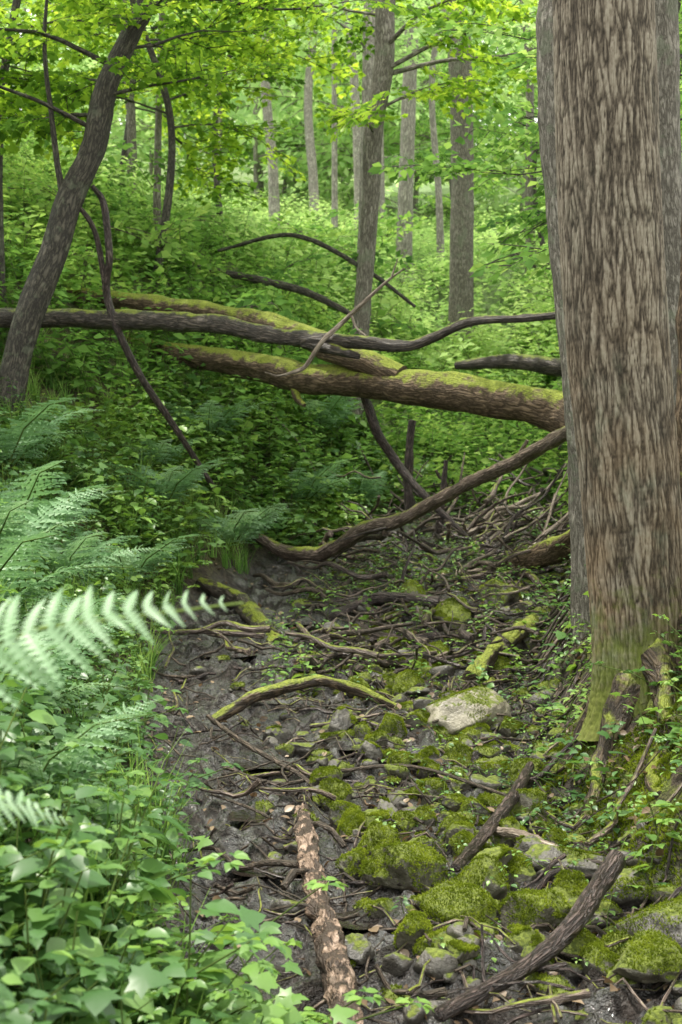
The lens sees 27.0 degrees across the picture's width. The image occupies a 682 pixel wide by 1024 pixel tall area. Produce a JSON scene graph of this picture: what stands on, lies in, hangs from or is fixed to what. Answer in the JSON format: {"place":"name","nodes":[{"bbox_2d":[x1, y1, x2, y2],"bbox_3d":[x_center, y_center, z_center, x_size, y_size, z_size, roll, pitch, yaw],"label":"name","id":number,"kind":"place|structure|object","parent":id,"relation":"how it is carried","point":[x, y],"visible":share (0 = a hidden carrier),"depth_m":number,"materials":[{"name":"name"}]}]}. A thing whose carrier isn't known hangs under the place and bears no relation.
{"place":"outdoors","nodes":[
{"label":"outdoors","id":0,"kind":"place"},
{"bbox_2d":[263,724,293,743],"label":"creek rock","id":1,"kind":"object","parent":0,"point":[280,734],"visible":0.66,"depth_m":7.87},
{"bbox_2d":[0,130,681,1023],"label":"ground","id":2,"kind":"structure","parent":0,"point":[620,1004],"depth_m":7.59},
{"bbox_2d":[0,397,104,476],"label":"fern","id":3,"kind":"object","parent":2,"relation":"on","point":[34,440],"visible":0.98,"depth_m":10.48,"materials":[{"name":"green plant"}]},
{"bbox_2d":[0,487,105,566],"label":"fern","id":4,"kind":"object","parent":2,"relation":"on","point":[9,528],"visible":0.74,"depth_m":8.05,"materials":[{"name":"green plant"}]},
{"bbox_2d":[0,0,106,154],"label":"maple sapling","id":5,"kind":"object","parent":2,"relation":"on","point":[51,13],"visible":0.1,"depth_m":18.45,"materials":[{"name":"green plant"}]},
{"bbox_2d":[0,532,129,613],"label":"fern","id":6,"kind":"object","parent":2,"relation":"on","point":[13,552],"visible":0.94,"depth_m":6.46,"materials":[{"name":"green plant"}]},
{"bbox_2d":[0,460,129,543],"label":"fern","id":7,"kind":"object","parent":2,"relation":"on","point":[20,493],"visible":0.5,"depth_m":9.11,"materials":[{"name":"green plant"}]},
{"bbox_2d":[0,620,130,717],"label":"fern","id":8,"kind":"object","parent":2,"relation":"on","point":[62,658],"visible":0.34,"depth_m":5.17,"materials":[{"name":"green plant"}]},
{"bbox_2d":[1,591,150,652],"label":"fern","id":9,"kind":"object","parent":2,"relation":"on","point":[96,606],"visible":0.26,"depth_m":7.28,"materials":[{"name":"green plant"}]},
{"bbox_2d":[0,699,160,817],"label":"fern","id":10,"kind":"object","parent":2,"relation":"on","point":[84,729],"visible":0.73,"depth_m":3.92,"materials":[{"name":"green plant"}]},
{"bbox_2d":[22,531,156,586],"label":"fern","id":11,"kind":"object","parent":2,"relation":"on","point":[69,554],"visible":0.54,"depth_m":8.95,"materials":[{"name":"green plant"}]},
{"bbox_2d":[0,586,243,829],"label":"fern","id":12,"kind":"object","parent":2,"relation":"on","point":[48,628],"visible":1,"depth_m":1.95,"materials":[{"name":"green plant"}]},
{"bbox_2d":[0,0,249,306],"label":"maple sapling","id":13,"kind":"object","parent":2,"relation":"on","point":[87,8],"visible":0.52,"depth_m":13.96,"materials":[{"name":"green plant"}]},
{"bbox_2d":[0,0,249,184],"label":"maple sapling","id":14,"kind":"object","parent":2,"relation":"on","point":[164,126],"visible":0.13,"depth_m":24.75,"materials":[{"name":"green plant"}]},
{"bbox_2d":[122,0,137,193],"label":"forest tree","id":15,"kind":"object","parent":2,"relation":"on","point":[130,119],"visible":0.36,"depth_m":23.93,"materials":[{"name":"grey plant"}]},
{"bbox_2d":[57,534,208,594],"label":"fern","id":16,"kind":"object","parent":2,"relation":"on","point":[152,557],"visible":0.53,"depth_m":10.38,"materials":[{"name":"green plant"}]},
{"bbox_2d":[87,458,230,510],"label":"fern","id":17,"kind":"object","parent":2,"relation":"on","point":[173,486],"visible":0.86,"depth_m":12.04,"materials":[{"name":"green plant"}]},
{"bbox_2d":[153,10,164,229],"bbox_3d":[-3.076,-11.029,19.495,4.465,15.068,6.860,0,0,15],"label":"forest tree","id":18,"kind":"object","parent":2,"relation":"on","point":[157,146],"visible":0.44,"depth_m":19.96,"materials":[{"name":"grey plant"}]},
{"bbox_2d":[120,437,208,470],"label":"fern","id":19,"kind":"object","parent":2,"relation":"on","point":[167,453],"visible":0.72,"depth_m":12.80,"materials":[{"name":"green plant"}]},
{"bbox_2d":[11,0,365,287],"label":"maple sapling","id":20,"kind":"object","parent":2,"relation":"on","point":[261,53],"visible":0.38,"depth_m":18.14,"materials":[{"name":"green plant"}]},
{"bbox_2d":[0,226,384,1023],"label":"grass","id":21,"kind":"structure","parent":2,"relation":"on","point":[96,896],"depth_m":10.50,"materials":[{"name":"green plant"}]},
{"bbox_2d":[74,5,358,225],"bbox_3d":[-1.827,-7.269,22.878,4.992,6.423,4.451,0,0,0],"label":"maple sapling","id":22,"kind":"object","parent":2,"relation":"on","point":[313,55],"visible":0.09,"depth_m":23.27,"materials":[{"name":"green plant"}]},
{"bbox_2d":[0,0,445,418],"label":"leaning maple tree","id":23,"kind":"object","parent":2,"relation":"on","point":[95,119],"visible":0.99,"depth_m":11.92,"materials":[{"name":"green plant"}]},
{"bbox_2d":[80,185,214,491],"bbox_3d":[-1.723,-1.474,12.486,0.175,2.580,1.574,0,0,44],"label":"hanging branch","id":24,"kind":"object","parent":23,"relation":"attached to","point":[105,268],"visible":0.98,"depth_m":12.24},
{"bbox_2d":[164,398,282,441],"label":"fern","id":25,"kind":"object","parent":2,"relation":"on","point":[223,423],"visible":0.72,"depth_m":13.85,"materials":[{"name":"green plant"}]},
{"bbox_2d":[0,356,448,1023],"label":"undergrowth","id":26,"kind":"object","parent":2,"relation":"on","point":[62,868],"visible":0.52,"depth_m":3.88,"materials":[{"name":"green plant"}]},
{"bbox_2d":[64,287,406,376],"bbox_3d":[-1.421,-1.814,14.582,5.016,1.315,0.585,0,0,34],"label":"fallen tree trunk","id":27,"kind":"object","parent":2,"relation":"on","point":[371,362],"visible":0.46,"depth_m":14.32,"materials":[{"name":"green plant"}]},
{"bbox_2d":[178,503,297,555],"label":"fern","id":28,"kind":"object","parent":2,"relation":"on","point":[252,527],"visible":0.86,"depth_m":12.43,"materials":[{"name":"green plant"}]},
{"bbox_2d":[195,577,284,642],"bbox_3d":[-0.744,0.786,10.973,0.251,0.512,1.512,0,0,-27],"label":"half buried log","id":29,"kind":"object","parent":2,"relation":"on","point":[249,611],"visible":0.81,"depth_m":11.03,"materials":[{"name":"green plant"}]},
{"bbox_2d":[261,20,280,226],"bbox_3d":[-1.264,-15.404,37.845,6.367,16.833,6.297,0,0,38],"label":"forest tree","id":30,"kind":"object","parent":2,"relation":"on","point":[273,190],"visible":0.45,"depth_m":37.88,"materials":[{"name":"grey plant"}]},
{"bbox_2d":[0,308,554,358],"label":"fallen dead tree","id":31,"kind":"object","parent":2,"relation":"on","point":[338,344],"visible":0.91,"depth_m":11.83,"materials":[{"name":"wood"}]},
{"bbox_2d":[265,258,404,376],"bbox_3d":[-0.038,-1.556,11.461,1.197,0.891,0.154,0,0,21],"label":"dead branch","id":32,"kind":"object","parent":31,"relation":"on","point":[332,331],"visible":1,"depth_m":11.48,"materials":[{"name":"brown wood"}]},
{"bbox_2d":[3,117,553,363],"bbox_3d":[0.559,-4.780,24.250,22.306,7.516,21.009,0,0,0],"label":"shrub thicket","id":33,"kind":"object","parent":2,"relation":"on","point":[265,306],"visible":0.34,"depth_m":19.69,"materials":[{"name":"green plant"}]},
{"bbox_2d":[0,111,569,550],"bbox_3d":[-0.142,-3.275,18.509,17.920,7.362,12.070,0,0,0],"label":"hillside undergrowth","id":34,"kind":"object","parent":2,"relation":"on","point":[138,256],"visible":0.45,"depth_m":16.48,"materials":[{"name":"green plant"}]},
{"bbox_2d":[186,233,415,314],"bbox_3d":[-0.681,-2.960,18.093,3.555,1.175,0.255,0,0,30],"label":"fallen branch","id":35,"kind":"object","parent":2,"relation":"on","point":[290,287],"visible":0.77,"depth_m":17.95,"materials":[{"name":"wood"}]},
{"bbox_2d":[210,674,396,725],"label":"arched branch","id":36,"kind":"object","parent":2,"relation":"on","point":[243,702],"visible":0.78,"depth_m":8.33,"materials":[{"name":"green wood"}]},
{"bbox_2d":[253,458,371,506],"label":"fern","id":37,"kind":"object","parent":2,"relation":"on","point":[314,483],"visible":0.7,"depth_m":14.18,"materials":[{"name":"green plant"}]},
{"bbox_2d":[287,396,361,438],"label":"fern","id":38,"kind":"object","parent":2,"relation":"on","point":[333,418],"visible":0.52,"depth_m":15.77,"materials":[{"name":"green plant"}]},
{"bbox_2d":[309,765,342,786],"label":"mossy rock","id":39,"kind":"object","parent":2,"relation":"on","point":[330,771],"visible":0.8,"depth_m":6.91,"materials":[{"name":"stone"}]},
{"bbox_2d":[293,803,363,1023],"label":"peeling bark log","id":40,"kind":"object","parent":2,"relation":"on","point":[338,976],"visible":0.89,"depth_m":4.56,"materials":[{"name":"wood"}]},
{"bbox_2d":[331,0,337,227],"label":"forest tree","id":41,"kind":"object","parent":2,"relation":"on","point":[334,198],"visible":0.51,"depth_m":35.94,"materials":[{"name":"grey plant"}]},
{"bbox_2d":[316,777,353,810],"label":"mossy rock","id":42,"kind":"object","parent":2,"relation":"on","point":[341,790],"visible":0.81,"depth_m":6.56,"materials":[{"name":"stone"}]},
{"bbox_2d":[0,0,681,222],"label":"distant woodland","id":43,"kind":"object","parent":2,"relation":"on","point":[288,105],"visible":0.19,"depth_m":57.36,"materials":[{"name":"green plant"}]},
{"bbox_2d":[329,705,357,731],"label":"creek rock","id":44,"kind":"object","parent":2,"relation":"on","point":[342,717],"visible":0.9,"depth_m":7.95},
{"bbox_2d":[328,800,360,829],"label":"mossy rock","id":45,"kind":"object","parent":2,"relation":"on","point":[337,808],"visible":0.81,"depth_m":6.31,"materials":[{"name":"stone"}]},
{"bbox_2d":[125,332,564,432],"bbox_3d":[0.315,-1.134,13.246,7.141,1.708,0.437,0,0,38],"label":"fallen tree trunk","id":46,"kind":"object","parent":2,"relation":"on","point":[541,408],"visible":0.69,"depth_m":12.97,"materials":[{"name":"wood"}]},
{"bbox_2d":[304,0,396,217],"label":"forest tree","id":47,"kind":"object","parent":2,"relation":"on","point":[313,187],"visible":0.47,"depth_m":49.86,"materials":[{"name":"grey plant"}]},
{"bbox_2d":[342,0,360,226],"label":"forest tree","id":48,"kind":"object","parent":2,"relation":"on","point":[356,130],"visible":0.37,"depth_m":43.88,"materials":[{"name":"grey plant"}]},
{"bbox_2d":[335,846,369,887],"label":"mossy rock","id":49,"kind":"object","parent":2,"relation":"on","point":[348,863],"visible":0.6,"depth_m":5.46,"materials":[{"name":"stone"}]},
{"bbox_2d":[273,1,435,334],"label":"beech tree","id":50,"kind":"object","parent":2,"relation":"on","point":[367,68],"visible":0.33,"depth_m":21.94,"materials":[{"name":"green plant"}]},
{"bbox_2d":[314,471,397,504],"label":"fern","id":51,"kind":"object","parent":2,"relation":"on","point":[368,487],"visible":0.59,"depth_m":15.01,"materials":[{"name":"green plant"}]},
{"bbox_2d":[345,933,374,964],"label":"creek rock","id":52,"kind":"object","parent":2,"relation":"on","point":[360,949],"visible":0.82,"depth_m":4.57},
{"bbox_2d":[285,0,436,277],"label":"beech tree","id":53,"kind":"object","parent":2,"relation":"on","point":[407,151],"visible":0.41,"depth_m":31.86,"materials":[{"name":"grey plant"}]},
{"bbox_2d":[356,740,382,761],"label":"creek rock","id":54,"kind":"object","parent":2,"relation":"on","point":[371,750],"visible":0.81,"depth_m":7.34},
{"bbox_2d":[358,820,400,855],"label":"mossy rock","id":55,"kind":"object","parent":2,"relation":"on","point":[376,834],"visible":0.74,"depth_m":5.76,"materials":[{"name":"stone"}]},
{"bbox_2d":[227,0,537,437],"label":"beech tree","id":56,"kind":"object","parent":2,"relation":"on","point":[377,104],"visible":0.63,"depth_m":16.90,"materials":[{"name":"green plant"}]},
{"bbox_2d":[206,714,558,836],"bbox_3d":[-0.195,1.256,6.888,1.058,0.238,2.460,0,0,-36],"label":"thin branch","id":57,"kind":"object","parent":2,"relation":"on","point":[246,744],"visible":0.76,"depth_m":7.00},
{"bbox_2d":[379,713,407,740],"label":"mossy rock","id":58,"kind":"object","parent":2,"relation":"on","point":[392,723],"visible":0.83,"depth_m":7.82,"materials":[{"name":"stone"}]},
{"bbox_2d":[105,538,681,1023],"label":"leaf litter","id":59,"kind":"object","parent":2,"relation":"on","point":[499,936],"visible":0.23,"depth_m":6.44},
{"bbox_2d":[115,415,681,1023],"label":"twig litter","id":60,"kind":"object","parent":2,"relation":"on","point":[367,651],"visible":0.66,"depth_m":9.05,"materials":[{"name":"wood"}]},
{"bbox_2d":[231,426,566,572],"bbox_3d":[0.537,-0.017,11.317,0.681,1.163,4.926,0,0,-33],"label":"curved fallen branch","id":61,"kind":"object","parent":2,"relation":"on","point":[522,456],"visible":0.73,"depth_m":11.58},
{"bbox_2d":[313,591,495,647],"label":"fallen branch","id":62,"kind":"object","parent":2,"relation":"on","point":[434,601],"visible":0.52,"depth_m":11.01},
{"bbox_2d":[392,669,424,695],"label":"mossy rock","id":63,"kind":"object","parent":2,"relation":"on","point":[404,682],"visible":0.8,"depth_m":8.75,"materials":[{"name":"stone"}]},
{"bbox_2d":[370,840,449,893],"bbox_3d":[0.255,1.308,5.238,0.300,0.204,0.233,0,0,-20],"label":"mossy rock","id":64,"kind":"object","parent":2,"relation":"on","point":[413,866],"visible":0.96,"depth_m":5.18,"materials":[{"name":"stone"}]},
{"bbox_2d":[392,909,433,949],"bbox_3d":[0.228,1.374,4.605,0.140,0.165,0.141,0,0,-29],"label":"mossy rock","id":65,"kind":"object","parent":2,"relation":"on","point":[414,925],"visible":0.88,"depth_m":4.57,"materials":[{"name":"stone"}]},
{"bbox_2d":[361,398,469,539],"bbox_3d":[0.610,-0.576,13.735,1.169,1.696,0.647,0,0,-6],"label":"dead branch","id":66,"kind":"object","parent":2,"relation":"on","point":[405,472],"visible":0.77,"depth_m":13.65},
{"bbox_2d":[415,776,449,802],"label":"mossy rock","id":67,"kind":"object","parent":2,"relation":"on","point":[435,785],"visible":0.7,"depth_m":6.81,"materials":[{"name":"stone"}]},
{"bbox_2d":[189,555,681,1023],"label":"creek stones","id":68,"kind":"object","parent":2,"relation":"on","point":[442,964],"visible":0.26,"depth_m":6.07,"materials":[{"name":"stone"}]},
{"bbox_2d":[429,3,447,263],"bbox_3d":[2.716,-13.632,34.126,6.574,16.570,6.616,0,0,0],"label":"forest tree","id":69,"kind":"object","parent":2,"relation":"on","point":[438,198],"visible":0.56,"depth_m":33.93,"materials":[{"name":"grey plant"}]},
{"bbox_2d":[217,558,681,1023],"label":"mossy creek stones","id":70,"kind":"object","parent":2,"relation":"on","point":[586,944],"visible":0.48,"depth_m":6.21,"materials":[{"name":"plant"}]},
{"bbox_2d":[432,596,472,627],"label":"mossy rock","id":71,"kind":"object","parent":2,"relation":"on","point":[461,612],"visible":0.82,"depth_m":10.74,"materials":[{"name":"stone"}]},
{"bbox_2d":[413,878,498,937],"bbox_3d":[0.398,1.414,4.913,0.298,0.264,0.301,0,0,0],"label":"mossy rock","id":72,"kind":"object","parent":2,"relation":"on","point":[445,901],"visible":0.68,"depth_m":4.86,"materials":[{"name":"stone"}]},
{"bbox_2d":[443,740,472,766],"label":"mossy rock","id":73,"kind":"object","parent":2,"relation":"on","point":[460,750],"visible":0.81,"depth_m":7.44,"materials":[{"name":"stone"}]},
{"bbox_2d":[386,12,535,210],"bbox_3d":[3.121,-9.904,37.777,3.856,7.221,4.836,0,0,31],"label":"maple sapling","id":74,"kind":"object","parent":2,"relation":"on","point":[417,156],"visible":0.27,"depth_m":37.90,"materials":[{"name":"green plant"}]},
{"bbox_2d":[256,463,669,971],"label":"creek seedlings","id":75,"kind":"object","parent":2,"relation":"on","point":[417,665],"visible":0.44,"depth_m":9.35,"materials":[{"name":"plant"}]},
{"bbox_2d":[397,0,537,351],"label":"oak tree","id":76,"kind":"object","parent":2,"relation":"on","point":[461,289],"visible":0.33,"depth_m":25.82,"materials":[{"name":"grey plant"}]},
{"bbox_2d":[448,829,486,857],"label":"mossy rock","id":77,"kind":"object","parent":2,"relation":"on","point":[465,836],"visible":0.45,"depth_m":5.71,"materials":[{"name":"stone"}]},
{"bbox_2d":[425,684,510,734],"bbox_3d":[0.685,1.175,8.085,0.439,0.362,0.470,0,0,34],"label":"pale boulder","id":78,"kind":"object","parent":2,"relation":"on","point":[456,713],"visible":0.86,"depth_m":7.96,"materials":[{"name":"stone"}]},
{"bbox_2d":[451,852,509,901],"bbox_3d":[0.503,1.370,5.212,0.267,0.237,0.212,0,0,-26],"label":"mossy rock","id":79,"kind":"object","parent":2,"relation":"on","point":[479,870],"visible":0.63,"depth_m":5.17,"materials":[{"name":"stone"}]},
{"bbox_2d":[469,761,507,777],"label":"creek rock","id":80,"kind":"object","parent":2,"relation":"on","point":[488,765],"visible":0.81,"depth_m":7.06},
{"bbox_2d":[450,761,533,872],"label":"fallen branch","id":81,"kind":"object","parent":2,"relation":"on","point":[487,830],"visible":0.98,"depth_m":5.87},
{"bbox_2d":[479,578,521,605],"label":"mossy rock","id":82,"kind":"object","parent":2,"relation":"on","point":[514,598],"visible":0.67,"depth_m":11.46,"materials":[{"name":"stone"}]},
{"bbox_2d":[462,613,539,686],"bbox_3d":[1.132,0.942,9.654,0.183,0.391,1.815,0,0,21],"label":"mossy log","id":83,"kind":"object","parent":2,"relation":"on","point":[513,637],"visible":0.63,"depth_m":9.26,"materials":[{"name":"plant"}]},
{"bbox_2d":[433,452,569,579],"bbox_3d":[2.368,-0.628,13.542,2.903,2.490,3.015,0,0,0],"label":"branch pile","id":84,"kind":"object","parent":2,"relation":"on","point":[491,515],"visible":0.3,"depth_m":13.66,"materials":[{"name":"brown wood"}]},
{"bbox_2d":[454,354,561,376],"bbox_3d":[2.315,-1.467,15.404,2.370,0.541,0.353,0,0,24],"label":"fallen log","id":85,"kind":"object","parent":2,"relation":"on","point":[549,366],"visible":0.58,"depth_m":15.52,"materials":[{"name":"wood"}]},
{"bbox_2d":[473,38,552,288],"bbox_3d":[4.282,-7.393,28.075,3.828,6.478,4.811,0,0,0],"label":"maple sapling","id":86,"kind":"object","parent":2,"relation":"on","point":[535,148],"visible":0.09,"depth_m":27.99,"materials":[{"name":"green plant"}]},
{"bbox_2d":[505,846,536,890],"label":"mossy rock","id":87,"kind":"object","parent":2,"relation":"on","point":[516,865],"visible":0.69,"depth_m":5.36,"materials":[{"name":"stone"}]},
{"bbox_2d":[367,0,681,280],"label":"maple sapling","id":88,"kind":"object","parent":2,"relation":"on","point":[529,254],"visible":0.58,"depth_m":13.72,"materials":[{"name":"green plant"}]},
{"bbox_2d":[493,827,559,846],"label":"broken branch","id":89,"kind":"object","parent":2,"relation":"on","point":[510,833],"visible":0.47,"depth_m":5.72,"materials":[{"name":"brown wood"}]},
{"bbox_2d":[519,0,535,273],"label":"forest tree","id":90,"kind":"object","parent":2,"relation":"on","point":[530,98],"visible":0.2,"depth_m":29.92,"materials":[{"name":"grey plant"}]},
{"bbox_2d":[506,787,549,820],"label":"mossy rock","id":91,"kind":"object","parent":2,"relation":"on","point":[527,797],"visible":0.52,"depth_m":6.16,"materials":[{"name":"stone"}]},
{"bbox_2d":[507,757,548,788],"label":"mossy rock","id":92,"kind":"object","parent":2,"relation":"on","point":[515,767],"visible":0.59,"depth_m":6.75,"materials":[{"name":"stone"}]},
{"bbox_2d":[433,849,625,1021],"bbox_3d":[0.657,1.327,4.529,0.133,0.287,1.151,0,0,37],"label":"fallen branch","id":93,"kind":"object","parent":2,"relation":"on","point":[570,927],"visible":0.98,"depth_m":4.49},
{"bbox_2d":[496,887,571,933],"bbox_3d":[0.656,1.423,4.874,0.220,0.277,0.258,0,0,-29],"label":"mossy rock","id":94,"kind":"object","parent":2,"relation":"on","point":[528,907],"visible":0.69,"depth_m":4.80,"materials":[{"name":"stone"}]},
{"bbox_2d":[505,529,570,570],"bbox_3d":[1.824,0.170,11.604,0.273,0.720,2.140,0,0,-16],"label":"rotten log","id":95,"kind":"object","parent":2,"relation":"on","point":[545,553],"visible":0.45,"depth_m":11.84,"materials":[{"name":"wood"}]},
{"bbox_2d":[536,0,590,644],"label":"hornbeam tree","id":96,"kind":"object","parent":2,"relation":"on","point":[579,602],"visible":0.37,"depth_m":8.92,"materials":[{"name":"grey plant"}]},
{"bbox_2d":[551,868,588,901],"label":"mossy rock","id":97,"kind":"object","parent":2,"relation":"on","point":[568,884],"visible":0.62,"depth_m":5.08,"materials":[{"name":"stone"}]},
{"bbox_2d":[524,844,626,880],"bbox_3d":[0.901,1.367,5.450,0.433,0.204,0.227,0,0,0],"label":"creek rock","id":98,"kind":"object","parent":2,"relation":"on","point":[548,853],"visible":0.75,"depth_m":5.39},
{"bbox_2d":[489,6,681,143],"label":"maple sapling","id":99,"kind":"object","parent":2,"relation":"on","point":[530,34],"visible":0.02,"depth_m":20.54,"materials":[{"name":"green plant"}]},
{"bbox_2d":[498,527,681,887],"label":"undergrowth","id":100,"kind":"object","parent":2,"relation":"on","point":[642,720],"visible":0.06,"depth_m":6.39,"materials":[{"name":"green plant"}]},
{"bbox_2d":[540,682,681,906],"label":"moss carpet","id":101,"kind":"object","parent":2,"relation":"on","point":[639,754],"visible":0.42,"depth_m":6.01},
{"bbox_2d":[552,0,681,741],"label":"maple tree","id":102,"kind":"object","parent":2,"relation":"on","point":[611,229],"visible":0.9,"depth_m":6.59,"materials":[{"name":"brown plant"}]},
{"bbox_2d":[559,610,681,819],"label":"tree roots","id":103,"kind":"object","parent":2,"relation":"on","point":[657,658],"visible":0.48,"depth_m":6.51,"materials":[{"name":"brown wood"}]},
{"bbox_2d":[604,865,653,906],"bbox_3d":[1.047,1.370,5.120,0.223,0.194,0.224,0,0,0],"label":"creek rock","id":104,"kind":"object","parent":2,"relation":"on","point":[630,896],"visible":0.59,"depth_m":5.05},
{"bbox_2d":[612,927,681,983],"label":"mossy rock","id":105,"kind":"object","parent":2,"relation":"on","point":[648,956],"visible":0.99,"depth_m":4.37,"materials":[{"name":"stone"}]},
{"bbox_2d":[616,895,681,946],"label":"creek rock","id":106,"kind":"object","parent":2,"relation":"on","point":[664,917],"visible":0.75,"depth_m":4.62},
{"bbox_2d":[655,0,681,406],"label":"ash tree","id":107,"kind":"object","parent":2,"relation":"on","point":[668,44],"visible":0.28,"depth_m":9.89,"materials":[{"name":"grey plant"}]},
{"bbox_2d":[675,216,681,502],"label":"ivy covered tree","id":108,"kind":"object","parent":2,"relation":"on","point":[678,406],"visible":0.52,"depth_m":8.36,"materials":[{"name":"green plant"}]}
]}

